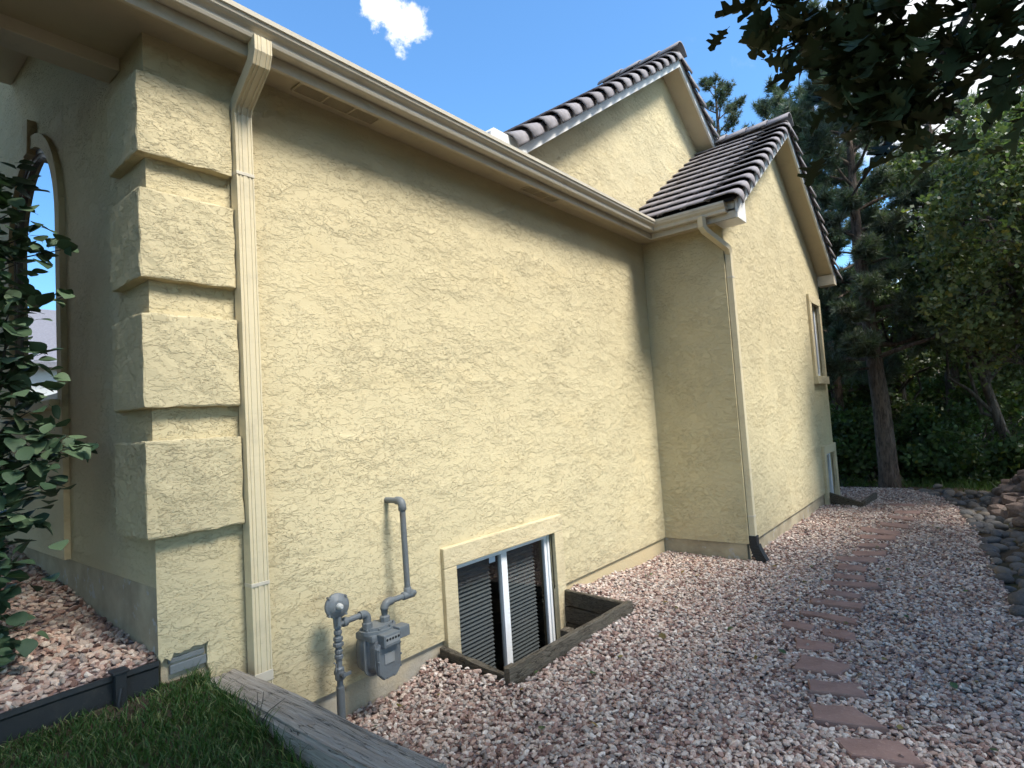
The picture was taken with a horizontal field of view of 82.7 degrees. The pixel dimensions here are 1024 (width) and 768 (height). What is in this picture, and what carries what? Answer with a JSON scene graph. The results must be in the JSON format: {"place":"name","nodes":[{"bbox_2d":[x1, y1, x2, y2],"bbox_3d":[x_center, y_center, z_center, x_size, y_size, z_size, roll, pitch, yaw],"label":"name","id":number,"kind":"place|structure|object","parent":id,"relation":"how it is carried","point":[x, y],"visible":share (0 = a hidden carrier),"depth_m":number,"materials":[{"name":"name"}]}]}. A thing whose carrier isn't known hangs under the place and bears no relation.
{"place":"outdoors","nodes":[
{"label":"outdoors","id":0,"kind":"place"},
{"bbox_2d":[0,539,157,712],"bbox_3d":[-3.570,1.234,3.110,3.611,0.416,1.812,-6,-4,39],"label":"gravel","id":1,"kind":"structure","parent":0,"point":[99,649],"depth_m":2.75,"materials":[{"name":"gravel"}]},
{"bbox_2d":[0,159,98,671],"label":"shrub","id":2,"kind":"object","parent":1,"relation":"on","point":[15,381],"visible":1,"depth_m":2.64,"materials":[{"name":"green plant"}]},
{"bbox_2d":[0,661,315,767],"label":"lawn","id":3,"kind":"structure","parent":0,"point":[268,745],"depth_m":2.27,"materials":[{"name":"plant"}]},
{"bbox_2d":[0,661,158,744],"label":"lawn edging","id":4,"kind":"object","parent":3,"relation":"on","point":[119,685],"visible":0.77,"depth_m":2.41,"materials":[{"name":"black plastic"}]},
{"bbox_2d":[243,692,284,727],"bbox_3d":[-1.008,1.337,2.379,0.166,0.165,0.059,-5,-4,13],"label":"weed","id":5,"kind":"object","parent":3,"relation":"on","point":[260,708],"visible":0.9,"depth_m":2.37,"materials":[{"name":"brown plant"}]},
{"bbox_2d":[233,0,1023,289],"label":"sky","id":6,"kind":"structure","parent":0,"point":[501,65],"materials":[{"name":"blue"}]},
{"bbox_2d":[346,487,1023,767],"bbox_3d":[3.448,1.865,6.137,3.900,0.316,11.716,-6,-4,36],"label":"gravel path","id":7,"kind":"structure","parent":0,"point":[494,708],"depth_m":3.44,"materials":[{"name":"gravel"}]},
{"bbox_2d":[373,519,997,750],"bbox_3d":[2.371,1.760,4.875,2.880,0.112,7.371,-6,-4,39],"label":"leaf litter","id":8,"kind":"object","parent":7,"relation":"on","point":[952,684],"visible":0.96,"depth_m":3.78,"materials":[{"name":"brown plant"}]},
{"bbox_2d":[782,620,814,633],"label":"stepping stone","id":9,"kind":"object","parent":7,"relation":"on","point":[800,626],"visible":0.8,"depth_m":4.25,"materials":[{"name":"stone"}]},
{"bbox_2d":[795,638,835,653],"bbox_3d":[2.011,1.768,3.881,0.266,0.053,0.185,-6,-4,39],"label":"stepping stone","id":10,"kind":"object","parent":7,"relation":"on","point":[816,646],"visible":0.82,"depth_m":3.87,"materials":[{"name":"stone"}]},
{"bbox_2d":[794,654,852,679],"bbox_3d":[1.895,1.740,3.544,0.292,0.051,0.221,-6,-4,39],"label":"stepping stone","id":11,"kind":"object","parent":7,"relation":"on","point":[805,664],"visible":0.85,"depth_m":3.53,"materials":[{"name":"stone"}]},
{"bbox_2d":[799,610,858,626],"bbox_3d":[2.396,1.781,4.400,0.114,0.052,0.430,0,-5,-43],"label":"stepping stone","id":12,"kind":"object","parent":7,"relation":"on","point":[837,618],"visible":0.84,"depth_m":4.38,"materials":[{"name":"stone"}]},
{"bbox_2d":[810,597,864,612],"bbox_3d":[2.579,1.769,4.639,0.405,0.063,0.134,-7,-5,42],"label":"stepping stone","id":13,"kind":"object","parent":7,"relation":"on","point":[858,607],"visible":0.82,"depth_m":4.60,"materials":[{"name":"stone"}]},
{"bbox_2d":[807,679,868,700],"bbox_3d":[1.832,1.731,3.275,0.289,0.052,0.160,-5,-4,23],"label":"stepping stone","id":14,"kind":"object","parent":7,"relation":"on","point":[843,689],"visible":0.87,"depth_m":3.25,"materials":[{"name":"stone"}]},
{"bbox_2d":[822,627,857,642],"bbox_3d":[2.297,1.774,4.075,0.248,0.055,0.176,-6,-4,39],"label":"stepping stone","id":15,"kind":"object","parent":7,"relation":"on","point":[846,636],"visible":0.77,"depth_m":4.06,"materials":[{"name":"stone"}]},
{"bbox_2d":[825,589,861,600],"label":"stepping stone","id":16,"kind":"object","parent":7,"relation":"on","point":[845,595],"visible":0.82,"depth_m":4.83,"materials":[{"name":"stone"}]},
{"bbox_2d":[809,703,889,734],"bbox_3d":[1.730,1.730,3.002,0.353,0.060,0.197,-5,-4,26],"label":"stepping stone","id":17,"kind":"object","parent":7,"relation":"on","point":[849,717],"visible":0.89,"depth_m":2.97,"materials":[{"name":"stone"}]},
{"bbox_2d":[834,573,865,581],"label":"stepping stone","id":18,"kind":"object","parent":7,"relation":"on","point":[851,577],"visible":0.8,"depth_m":5.30,"materials":[{"name":"stone"}]},
{"bbox_2d":[821,580,881,591],"bbox_3d":[2.976,1.781,5.113,0.467,0.065,0.164,-6,-4,30],"label":"stepping stone","id":19,"kind":"object","parent":7,"relation":"on","point":[871,586],"visible":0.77,"depth_m":5.08,"materials":[{"name":"stone"}]},
{"bbox_2d":[837,563,867,572],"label":"stepping stone","id":20,"kind":"object","parent":7,"relation":"on","point":[851,568],"visible":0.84,"depth_m":5.52,"materials":[{"name":"stone"}]},
{"bbox_2d":[835,556,878,564],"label":"stepping stone","id":21,"kind":"object","parent":7,"relation":"on","point":[869,560],"visible":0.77,"depth_m":5.81,"materials":[{"name":"stone"}]},
{"bbox_2d":[852,551,886,556],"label":"stepping stone","id":22,"kind":"object","parent":7,"relation":"on","point":[869,553],"visible":0.7,"depth_m":6.08,"materials":[{"name":"stone"}]},
{"bbox_2d":[857,543,888,549],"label":"stepping stone","id":23,"kind":"object","parent":7,"relation":"on","point":[871,545],"visible":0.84,"depth_m":6.38,"materials":[{"name":"stone"}]},
{"bbox_2d":[860,534,895,541],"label":"stepping stone","id":24,"kind":"object","parent":7,"relation":"on","point":[882,537],"visible":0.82,"depth_m":6.71,"materials":[{"name":"stone"}]},
{"bbox_2d":[835,738,924,767],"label":"stepping stone","id":25,"kind":"object","parent":7,"relation":"on","point":[880,749],"visible":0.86,"depth_m":2.69,"materials":[{"name":"stone"}]},
{"bbox_2d":[860,526,901,535],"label":"stepping stone","id":26,"kind":"object","parent":7,"relation":"on","point":[880,531],"visible":0.72,"depth_m":7.03,"materials":[{"name":"stone"}]},
{"bbox_2d":[880,522,909,529],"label":"stepping stone","id":27,"kind":"object","parent":7,"relation":"on","point":[897,525],"visible":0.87,"depth_m":7.25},
{"bbox_2d":[888,515,914,521],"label":"stepping stone","id":28,"kind":"object","parent":7,"relation":"on","point":[907,519],"visible":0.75,"depth_m":7.64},
{"bbox_2d":[888,503,914,506],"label":"stepping stone","id":29,"kind":"object","parent":7,"relation":"on","point":[899,504],"visible":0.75,"depth_m":8.59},
{"bbox_2d":[894,510,920,515],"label":"stepping stone","id":30,"kind":"object","parent":7,"relation":"on","point":[906,512],"visible":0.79,"depth_m":8.05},
{"bbox_2d":[958,510,973,515],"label":"river cobble","id":31,"kind":"object","parent":7,"relation":"on","point":[963,512],"visible":0.67,"depth_m":7.71,"materials":[{"name":"stone"}]},
{"bbox_2d":[969,522,983,527],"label":"river cobble","id":32,"kind":"object","parent":7,"relation":"on","point":[979,525],"visible":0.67,"depth_m":7.03,"materials":[{"name":"stone"}]},
{"bbox_2d":[978,538,989,543],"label":"river cobble","id":33,"kind":"object","parent":7,"relation":"on","point":[985,540],"visible":0.61,"depth_m":6.23,"materials":[{"name":"stone"}]},
{"bbox_2d":[1007,591,1023,604],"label":"river cobble","id":34,"kind":"object","parent":7,"relation":"on","point":[1016,598],"visible":0.71,"depth_m":4.30,"materials":[{"name":"stone"}]},
{"bbox_2d":[1009,605,1023,616],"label":"river cobble","id":35,"kind":"object","parent":7,"relation":"on","point":[1016,610],"visible":0.81,"depth_m":4.15,"materials":[{"name":"stone"}]},
{"bbox_2d":[490,370,1023,626],"bbox_3d":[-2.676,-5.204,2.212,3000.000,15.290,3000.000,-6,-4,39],"label":"ground","id":36,"kind":"structure","parent":0,"point":[496,607],"depth_m":5.64,"materials":[{"name":"soil"}]},
{"bbox_2d":[0,0,842,716],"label":"house","id":37,"kind":"structure","parent":36,"relation":"on","point":[312,314],"depth_m":3.84,"materials":[{"name":"paint"}]},
{"bbox_2d":[0,109,70,559],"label":"window","id":38,"kind":"structure","parent":37,"relation":"in","point":[45,149],"depth_m":3.84,"materials":[{"name":"paint"}]},
{"bbox_2d":[324,496,416,718],"bbox_3d":[-0.775,1.334,3.367,0.281,1.282,0.614,-5,-4,24],"label":"gas meter","id":39,"kind":"object","parent":37,"relation":"attached to","point":[378,649],"visible":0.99,"depth_m":3.29,"materials":[{"name":"metal"}]},
{"bbox_2d":[440,514,567,671],"bbox_3d":[-0.354,1.890,4.821,0.984,1.838,2.000,-6,-4,39],"label":"window","id":40,"kind":"structure","parent":37,"relation":"in","point":[514,561],"depth_m":4.65,"materials":[{"name":"paint"}]},
{"bbox_2d":[440,589,632,687],"bbox_3d":[0.255,2.174,4.274,0.783,0.888,1.601,-6,-4,39],"label":"window well","id":41,"kind":"object","parent":37,"relation":"attached to","point":[582,625],"depth_m":4.00,"materials":[{"name":"brown wood"}]},
{"bbox_2d":[806,294,829,383],"bbox_3d":[5.009,-0.718,9.608,0.155,1.450,0.850,-6,-4,39],"label":"window","id":42,"kind":"structure","parent":37,"relation":"in","point":[811,300],"depth_m":9.69,"materials":[{"name":"paint"}]},
{"bbox_2d":[821,442,840,504],"bbox_3d":[5.206,1.570,9.549,0.130,1.160,0.940,-6,-4,39],"label":"window","id":43,"kind":"structure","parent":37,"relation":"in","point":[829,448],"depth_m":9.76,"materials":[{"name":"paint"}]},
{"bbox_2d":[829,492,876,506],"bbox_3d":[5.546,1.842,9.214,0.922,0.334,0.566,-2,-4,-30],"label":"window well","id":44,"kind":"object","parent":37,"relation":"attached to","point":[838,499],"depth_m":9.03,"materials":[{"name":"brown wood"}]},
{"bbox_2d":[696,72,746,137],"bbox_3d":[8.957,-5.423,24.597,4.120,16.407,4.057,-2,-4,-21],"label":"pine tree","id":45,"kind":"object","parent":36,"relation":"on","point":[731,108],"visible":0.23,"depth_m":24.63,"materials":[{"name":"green plant"}]},
{"bbox_2d":[741,75,856,373],"bbox_3d":[8.067,-3.145,16.757,3.990,11.227,3.935,-3,-4,-11],"label":"pine tree","id":46,"kind":"object","parent":36,"relation":"on","point":[763,108],"visible":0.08,"depth_m":16.25,"materials":[{"name":"green plant"}]},
{"bbox_2d":[778,84,901,483],"bbox_3d":[7.692,-2.558,13.987,3.544,9.767,3.337,-5,-4,13],"label":"pine tree","id":47,"kind":"object","parent":36,"relation":"on","point":[837,395],"visible":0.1,"depth_m":13.52,"materials":[{"name":"green plant"}]},
{"bbox_2d":[829,398,857,435],"bbox_3d":[6.618,1.411,13.330,2.418,2.460,1.806,-6,-4,39],"label":"shrub","id":48,"kind":"object","parent":36,"relation":"on","point":[835,405],"visible":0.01,"depth_m":13.24,"materials":[{"name":"green plant"}]},
{"bbox_2d":[829,393,866,417],"bbox_3d":[8.034,1.175,15.146,2.755,3.038,2.461,-6,-4,39],"label":"shrub","id":49,"kind":"object","parent":36,"relation":"on","point":[854,404],"visible":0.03,"depth_m":14.08,"materials":[{"name":"green plant"}]},
{"bbox_2d":[706,0,1023,195],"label":"oak tree","id":50,"kind":"object","parent":36,"relation":"on","point":[886,106],"visible":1,"depth_m":1.47,"materials":[{"name":"green plant"}]},
{"bbox_2d":[830,405,902,484],"bbox_3d":[6.893,1.424,12.301,2.142,1.982,1.967,-4,-4,11],"label":"shrub","id":51,"kind":"object","parent":36,"relation":"on","point":[852,445],"visible":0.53,"depth_m":11.86,"materials":[{"name":"green plant"}]},
{"bbox_2d":[831,401,919,485],"bbox_3d":[7.867,1.534,12.916,2.081,2.343,2.278,-6,-4,39],"label":"shrub","id":52,"kind":"object","parent":36,"relation":"on","point":[868,415],"visible":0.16,"depth_m":12.43,"materials":[{"name":"green plant"}]},
{"bbox_2d":[847,384,920,473],"bbox_3d":[9.354,1.057,15.448,2.483,3.158,2.725,-6,-4,39],"label":"shrub","id":53,"kind":"object","parent":36,"relation":"on","point":[910,389],"visible":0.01,"depth_m":15.49,"materials":[{"name":"green plant"}]},
{"bbox_2d":[765,0,1012,487],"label":"pine tree","id":54,"kind":"object","parent":36,"relation":"on","point":[869,230],"visible":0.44,"depth_m":10.79,"materials":[{"name":"green plant"}]},
{"bbox_2d":[823,278,976,440],"bbox_3d":[8.984,-0.377,14.386,3.991,5.828,4.071,-5,-4,13],"label":"oak tree","id":55,"kind":"object","parent":36,"relation":"on","point":[919,362],"visible":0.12,"depth_m":13.70,"materials":[{"name":"green plant"}]},
{"bbox_2d":[841,283,966,438],"bbox_3d":[11.994,-0.545,18.714,4.636,6.335,4.898,-2,-4,-24],"label":"oak tree","id":56,"kind":"object","parent":36,"relation":"on","point":[923,395],"visible":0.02,"depth_m":17.18,"materials":[{"name":"green plant"}]},
{"bbox_2d":[861,27,984,419],"bbox_3d":[11.819,-3.925,16.083,4.322,12.219,3.881,-6,-4,39],"label":"pine tree","id":57,"kind":"object","parent":36,"relation":"on","point":[953,374],"visible":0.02,"depth_m":15.60,"materials":[{"name":"green plant"}]},
{"bbox_2d":[851,146,1023,442],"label":"oak tree","id":58,"kind":"object","parent":36,"relation":"on","point":[992,407],"visible":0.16,"depth_m":11.09,"materials":[{"name":"green plant"}]},
{"bbox_2d":[893,395,982,483],"bbox_3d":[8.854,1.352,12.386,2.087,2.254,2.046,-5,-4,15],"label":"shrub","id":59,"kind":"object","parent":36,"relation":"on","point":[922,415],"visible":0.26,"depth_m":12.13,"materials":[{"name":"green plant"}]},
{"bbox_2d":[896,423,995,486],"bbox_3d":[8.432,1.639,11.376,1.820,1.824,1.579,-1,-4,-32],"label":"shrub","id":60,"kind":"object","parent":36,"relation":"on","point":[950,460],"visible":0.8,"depth_m":11.11,"materials":[{"name":"green plant"}]},
{"bbox_2d":[944,490,955,494],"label":"river cobble","id":61,"kind":"object","parent":36,"relation":"on","point":[946,492],"visible":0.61,"depth_m":9.45,"materials":[{"name":"stone"}]},
{"bbox_2d":[900,75,1023,386],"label":"oak tree","id":62,"kind":"object","parent":36,"relation":"on","point":[996,307],"visible":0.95,"depth_m":8.20,"materials":[{"name":"green plant"}]},
{"bbox_2d":[915,351,1023,432],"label":"shrub","id":63,"kind":"object","parent":36,"relation":"on","point":[928,385],"visible":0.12,"depth_m":15.88,"materials":[{"name":"green plant"}]},
{"bbox_2d":[967,501,979,508],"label":"river cobble","id":64,"kind":"object","parent":36,"relation":"on","point":[971,505],"visible":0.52,"depth_m":8.33,"materials":[{"name":"stone"}]},
{"bbox_2d":[924,336,1023,432],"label":"oak tree","id":65,"kind":"object","parent":36,"relation":"on","point":[944,404],"depth_m":17.20,"materials":[{"name":"green plant"}]},
{"bbox_2d":[937,374,1022,487],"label":"shrub","id":66,"kind":"object","parent":36,"relation":"on","point":[968,405],"visible":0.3,"depth_m":12.33,"materials":[{"name":"green plant"}]},
{"bbox_2d":[942,58,1023,211],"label":"oak tree","id":67,"kind":"object","parent":36,"relation":"on","point":[983,121],"visible":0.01,"depth_m":9.79,"materials":[{"name":"green plant"}]},
{"bbox_2d":[978,544,999,552],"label":"river cobble","id":68,"kind":"object","parent":36,"relation":"on","point":[983,547],"visible":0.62,"depth_m":5.90,"materials":[{"name":"stone"}]},
{"bbox_2d":[983,515,996,520],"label":"river cobble","id":69,"kind":"object","parent":36,"relation":"on","point":[993,517],"visible":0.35,"depth_m":7.48,"materials":[{"name":"stone"}]},
{"bbox_2d":[984,536,1002,542],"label":"river cobble","id":70,"kind":"object","parent":36,"relation":"on","point":[993,539],"visible":0.41,"depth_m":6.31,"materials":[{"name":"stone"}]},
{"bbox_2d":[986,551,1000,557],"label":"river cobble","id":71,"kind":"object","parent":36,"relation":"on","point":[992,554],"visible":0.73,"depth_m":5.61,"materials":[{"name":"stone"}]},
{"bbox_2d":[965,205,1023,418],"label":"oak tree","id":72,"kind":"object","parent":36,"relation":"on","point":[1021,408],"depth_m":13.79,"materials":[{"name":"green plant"}]},
{"bbox_2d":[967,375,1023,447],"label":"shrub","id":73,"kind":"object","parent":36,"relation":"on","point":[1005,414],"visible":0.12,"depth_m":13.06,"materials":[{"name":"green plant"}]},
{"bbox_2d":[968,411,1023,481],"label":"shrub","id":74,"kind":"object","parent":36,"relation":"on","point":[1008,457],"visible":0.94,"depth_m":10.25,"materials":[{"name":"green plant"}]},
{"bbox_2d":[987,504,1004,513],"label":"bank rock","id":75,"kind":"object","parent":36,"relation":"on","point":[993,507],"visible":0.31,"depth_m":7.77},
{"bbox_2d":[991,488,1000,495],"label":"bank rock","id":76,"kind":"object","parent":36,"relation":"on","point":[994,491],"visible":0.27,"depth_m":8.96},
{"bbox_2d":[969,212,1023,409],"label":"oak tree","id":77,"kind":"object","parent":36,"relation":"on","point":[1002,385],"visible":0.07,"depth_m":11.66,"materials":[{"name":"green plant"}]},
{"bbox_2d":[991,557,1001,564],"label":"river cobble","id":78,"kind":"object","parent":36,"relation":"on","point":[996,560],"visible":0.94,"depth_m":5.43,"materials":[{"name":"stone"}]},
{"bbox_2d":[991,509,1001,515],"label":"bank rock","id":79,"kind":"object","parent":36,"relation":"on","point":[996,512],"visible":0.23,"depth_m":7.50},
{"bbox_2d":[991,496,1002,504],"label":"bank rock","id":80,"kind":"object","parent":36,"relation":"on","point":[995,499],"visible":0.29,"depth_m":8.23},
{"bbox_2d":[991,530,1003,537],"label":"river cobble","id":81,"kind":"object","parent":36,"relation":"on","point":[997,533],"visible":0.86,"depth_m":6.43,"materials":[{"name":"stone"}]},
{"bbox_2d":[991,543,1008,551],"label":"river cobble","id":82,"kind":"object","parent":36,"relation":"on","point":[1002,548],"visible":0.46,"depth_m":5.93,"materials":[{"name":"stone"}]},
{"bbox_2d":[995,516,1004,522],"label":"river cobble","id":83,"kind":"object","parent":36,"relation":"on","point":[1000,519],"visible":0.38,"depth_m":7.30,"materials":[{"name":"stone"}]},
{"bbox_2d":[994,523,1008,530],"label":"river cobble","id":84,"kind":"object","parent":36,"relation":"on","point":[1001,526],"visible":0.82,"depth_m":6.80,"materials":[{"name":"stone"}]},
{"bbox_2d":[994,566,1012,575],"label":"river cobble","id":85,"kind":"object","parent":36,"relation":"on","point":[1002,570],"visible":0.69,"depth_m":5.11,"materials":[{"name":"stone"}]},
{"bbox_2d":[994,573,1014,583],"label":"river cobble","id":86,"kind":"object","parent":36,"relation":"on","point":[1007,579],"visible":0.86,"depth_m":4.98,"materials":[{"name":"stone"}]},
{"bbox_2d":[999,510,1011,519],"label":"bank rock","id":87,"kind":"object","parent":36,"relation":"on","point":[1004,515],"visible":0.4,"depth_m":7.29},
{"bbox_2d":[1001,531,1010,537],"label":"river cobble","id":88,"kind":"object","parent":36,"relation":"on","point":[1006,534],"visible":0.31,"depth_m":6.49,"materials":[{"name":"stone"}]},
{"bbox_2d":[999,485,1015,492],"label":"bank rock","id":89,"kind":"object","parent":36,"relation":"on","point":[1006,489],"visible":0.44,"depth_m":8.20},
{"bbox_2d":[1001,495,1016,504],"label":"bank rock","id":90,"kind":"object","parent":36,"relation":"on","point":[1006,499],"visible":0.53,"depth_m":7.86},
{"bbox_2d":[1005,586,1016,591],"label":"river cobble","id":91,"kind":"object","parent":36,"relation":"on","point":[1010,588],"visible":0.4,"depth_m":4.81,"materials":[{"name":"stone"}]},
{"bbox_2d":[1005,542,1017,546],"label":"river cobble","id":92,"kind":"object","parent":36,"relation":"on","point":[1007,544],"visible":0.52,"depth_m":6.05,"materials":[{"name":"stone"}]},
{"bbox_2d":[1001,492,1023,496],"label":"bank rock","id":93,"kind":"object","parent":36,"relation":"on","point":[1018,494],"visible":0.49,"depth_m":7.88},
{"bbox_2d":[1013,483,1023,492],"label":"bank rock","id":94,"kind":"object","parent":93,"relation":"on","point":[1017,488],"visible":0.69,"depth_m":8.01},
{"bbox_2d":[1005,556,1021,561],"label":"river cobble","id":95,"kind":"object","parent":36,"relation":"on","point":[1012,559],"visible":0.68,"depth_m":5.52,"materials":[{"name":"stone"}]},
{"bbox_2d":[1006,502,1023,517],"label":"bank rock","id":96,"kind":"object","parent":36,"relation":"on","point":[1014,509],"visible":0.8,"depth_m":7.20,"materials":[{"name":"stone"}]},
{"bbox_2d":[1009,531,1023,537],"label":"river cobble","id":97,"kind":"object","parent":36,"relation":"on","point":[1015,534],"visible":0.64,"depth_m":6.36,"materials":[{"name":"stone"}]},
{"bbox_2d":[1009,562,1023,567],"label":"river cobble","id":98,"kind":"object","parent":36,"relation":"on","point":[1015,564],"visible":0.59,"depth_m":5.35,"materials":[{"name":"stone"}]},
{"bbox_2d":[1012,516,1023,527],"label":"bank rock","id":99,"kind":"object","parent":36,"relation":"on","point":[1017,522],"visible":0.95,"depth_m":6.50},
{"bbox_2d":[1016,536,1023,543],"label":"river cobble","id":100,"kind":"object","parent":36,"relation":"on","point":[1020,539],"visible":0.92,"depth_m":5.99,"materials":[{"name":"stone"}]},
{"bbox_3d":[-0.821,1.723,2.352,1.470,0.400,0.185,-6,-4,39],"label":"landscape timber","id":101,"kind":"object","parent":36,"relation":"on","visible":0},
{"bbox_2d":[211,669,446,767],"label":"landscape timber","id":102,"kind":"object","parent":101,"relation":"on","point":[332,739],"visible":0.65,"depth_m":2.22,"materials":[{"name":"grey wood"}]},
{"bbox_2d":[839,475,1011,491],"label":"grass","id":103,"kind":"structure","parent":0,"point":[965,485],"depth_m":10.43,"materials":[{"name":"plant"}]},
{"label":"river cobble","id":104,"kind":"object","parent":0,"visible":0},
{"bbox_2d":[980,495,991,502],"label":"river cobble","id":105,"kind":"object","parent":104,"relation":"on","point":[983,499],"visible":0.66,"depth_m":8.48,"materials":[{"name":"stone"}]},
{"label":"river cobble","id":106,"kind":"object","parent":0,"visible":0},
{"bbox_2d":[965,490,977,495],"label":"river cobble","id":107,"kind":"object","parent":106,"relation":"on","point":[972,492],"visible":1,"depth_m":9.07,"materials":[{"name":"stone"}]},
{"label":"bank rock","id":108,"kind":"object","parent":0,"visible":0},
{"bbox_2d":[1012,475,1021,484],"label":"bank rock","id":109,"kind":"object","parent":108,"relation":"on","point":[1016,480],"visible":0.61,"depth_m":8.89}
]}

